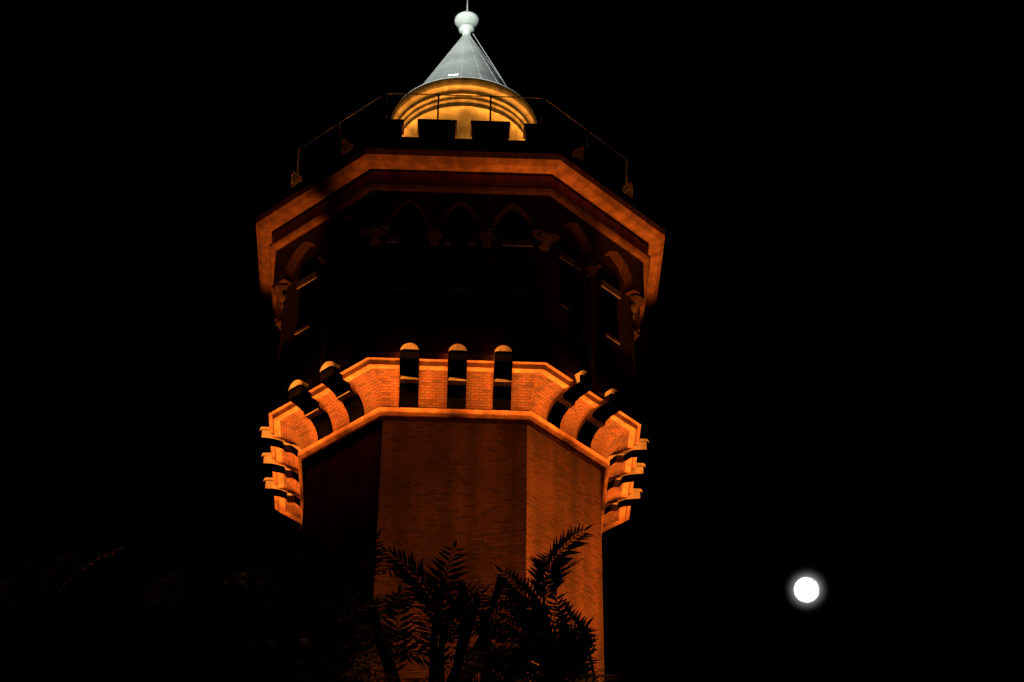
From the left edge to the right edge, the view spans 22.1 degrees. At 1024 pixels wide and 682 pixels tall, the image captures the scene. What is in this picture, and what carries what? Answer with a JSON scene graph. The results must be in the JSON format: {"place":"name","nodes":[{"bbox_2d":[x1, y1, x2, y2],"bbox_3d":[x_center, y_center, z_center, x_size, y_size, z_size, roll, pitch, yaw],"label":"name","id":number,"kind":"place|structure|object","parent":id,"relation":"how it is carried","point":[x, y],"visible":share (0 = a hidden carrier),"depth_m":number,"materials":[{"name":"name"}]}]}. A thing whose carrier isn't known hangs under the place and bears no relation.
{"place":"outdoors","nodes":[
{"label":"outdoors","id":0,"kind":"place"},
{"bbox_2d":[0,515,622,681],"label":"tree","id":1,"kind":"object","parent":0,"point":[556,648],"depth_m":16.30,"materials":[{"name":"plant"}]},
{"bbox_2d":[0,0,1023,681],"label":"sky","id":2,"kind":"structure","parent":0,"point":[829,384],"materials":[{"name":"black"}]},
{"label":"ground","id":3,"kind":"structure","parent":0,"visible":0},
{"bbox_2d":[294,421,603,681],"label":"shaft","id":4,"kind":"object","parent":3,"relation":"on","point":[503,497],"visible":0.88,"depth_m":49.82,"materials":[{"name":"brick"}]},
{"bbox_2d":[298,407,609,529],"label":"ledge molding","id":5,"kind":"structure","parent":4,"relation":"on","point":[561,438],"depth_m":50.82,"materials":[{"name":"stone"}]},
{"bbox_2d":[260,427,300,506],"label":"corbels","id":6,"kind":"object","parent":5,"relation":"on","point":[268,461],"visible":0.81,"depth_m":53.26,"materials":[{"name":"stone"}]},
{"bbox_2d":[297,523,301,533],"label":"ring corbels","id":7,"kind":"object","parent":5,"relation":"on","point":[299,527],"visible":0.09,"depth_m":55.27,"materials":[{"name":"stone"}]},
{"bbox_2d":[288,361,363,440],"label":"corbels","id":8,"kind":"object","parent":5,"relation":"on","point":[331,379],"visible":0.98,"depth_m":51.22,"materials":[{"name":"stone"}]},
{"bbox_2d":[280,368,628,527],"bbox_3d":[-1.193,2.921,53.238,7.000,0.652,7.000,2,-37,-1],"label":"ring band","id":9,"kind":"object","parent":5,"relation":"on","point":[538,394],"visible":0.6,"depth_m":51.03,"materials":[{"name":"brick"}]},
{"bbox_2d":[268,351,641,531],"bbox_3d":[-1.188,2.574,53.499,7.440,0.223,7.440,2,-37,-1],"label":"ring mould","id":10,"kind":"object","parent":9,"relation":"on","point":[561,376],"visible":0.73,"depth_m":50.96,"materials":[{"name":"stone"}]},
{"bbox_2d":[275,207,635,414],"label":"tank wall","id":11,"kind":"structure","parent":10,"relation":"on","point":[430,314],"depth_m":52.05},
{"bbox_2d":[282,235,620,378],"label":"tank trims","id":12,"kind":"object","parent":11,"relation":"attached to","point":[399,239],"visible":0.38,"depth_m":52.43,"materials":[{"name":"brown stone"}]},
{"bbox_2d":[306,249,609,333],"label":"windows","id":13,"kind":"structure","parent":11,"relation":"in","point":[459,270],"depth_m":52.38,"materials":[{"name":"black glass"}]},
{"bbox_2d":[273,190,643,365],"bbox_3d":[-1.147,-0.326,55.684,7.640,0.912,7.640,2,-37,-1],"label":"tank arcade","id":14,"kind":"object","parent":11,"relation":"attached to","point":[383,209],"visible":0.48,"depth_m":52.91},
{"bbox_2d":[272,225,644,363],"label":"column capitals","id":15,"kind":"object","parent":11,"relation":"attached to","point":[377,233],"visible":0.48,"depth_m":52.44,"materials":[{"name":"brown stone"}]},
{"bbox_2d":[256,148,664,364],"bbox_3d":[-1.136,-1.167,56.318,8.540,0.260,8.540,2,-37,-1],"label":"cornice","id":16,"kind":"structure","parent":11,"relation":"on","point":[571,176],"depth_m":53.59,"materials":[{"name":"stone"}]},
{"bbox_2d":[271,118,650,219],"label":"parapet","id":17,"kind":"structure","parent":16,"relation":"on","point":[441,134],"depth_m":53.78,"materials":[{"name":"brick"}]},
{"label":"terrace","id":18,"kind":"structure","parent":16,"relation":"on","visible":0},
{"bbox_2d":[294,92,629,183],"bbox_3d":[-1.122,-2.138,57.050,7.160,2.173,7.160,2,-37,-1],"label":"rail corner","id":19,"kind":"object","parent":18,"relation":"on","point":[544,108],"visible":0.25,"depth_m":54.78,"materials":[{"name":"black metal"}]},
{"bbox_2d":[298,93,626,184],"bbox_3d":[-1.122,-2.134,57.047,7.200,2.161,7.200,2,-37,-1],"label":"railing","id":20,"kind":"object","parent":18,"relation":"on","point":[490,96],"visible":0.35,"depth_m":55.09,"materials":[{"name":"black metal"}]},
{"bbox_2d":[391,77,536,140],"bbox_3d":[-1.109,-3.044,57.733,3.320,4.442,3.320,2,-37,-1],"label":"lantern","id":21,"kind":"object","parent":18,"relation":"on","point":[464,111],"visible":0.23,"depth_m":57.74,"materials":[{"name":"stone"}]},
{"bbox_2d":[406,34,524,99],"bbox_3d":[-1.069,-5.926,59.905,3.280,2.793,3.280,2,-37,-1],"label":"cone","id":22,"kind":"object","parent":21,"relation":"on","point":[469,69],"visible":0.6,"depth_m":59.07,"materials":[{"name":"metal"}]},
{"bbox_2d":[423,35,506,86],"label":"roof seams","id":23,"kind":"object","parent":22,"relation":"attached to","point":[463,58],"visible":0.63,"depth_m":59.57,"materials":[{"name":"grey metal"}]},
{"bbox_2d":[455,0,478,35],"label":"finial","id":24,"kind":"object","parent":22,"relation":"on","point":[466,21],"visible":1,"depth_m":60.84,"materials":[{"name":"grey"}]},
{"bbox_2d":[449,34,506,85],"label":"cone fittings","id":25,"kind":"object","parent":22,"relation":"attached to","point":[453,75],"visible":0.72,"depth_m":60.08,"materials":[{"name":"white metal"}]},
{"bbox_2d":[399,343,512,410],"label":"corbels","id":26,"kind":"object","parent":5,"relation":"on","point":[456,378],"visible":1,"depth_m":50.64,"materials":[{"name":"stone"}]},
{"bbox_2d":[546,371,622,448],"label":"corbels","id":27,"kind":"object","parent":5,"relation":"on","point":[601,414],"visible":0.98,"depth_m":51.44,"materials":[{"name":"stone"}]},
{"bbox_2d":[602,531,605,541],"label":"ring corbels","id":28,"kind":"object","parent":5,"relation":"on","point":[603,536],"visible":0.08,"depth_m":55.40,"materials":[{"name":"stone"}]},
{"bbox_2d":[604,439,648,514],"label":"corbels","id":29,"kind":"object","parent":5,"relation":"on","point":[636,475],"visible":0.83,"depth_m":53.41,"materials":[{"name":"stone"}]}
]}

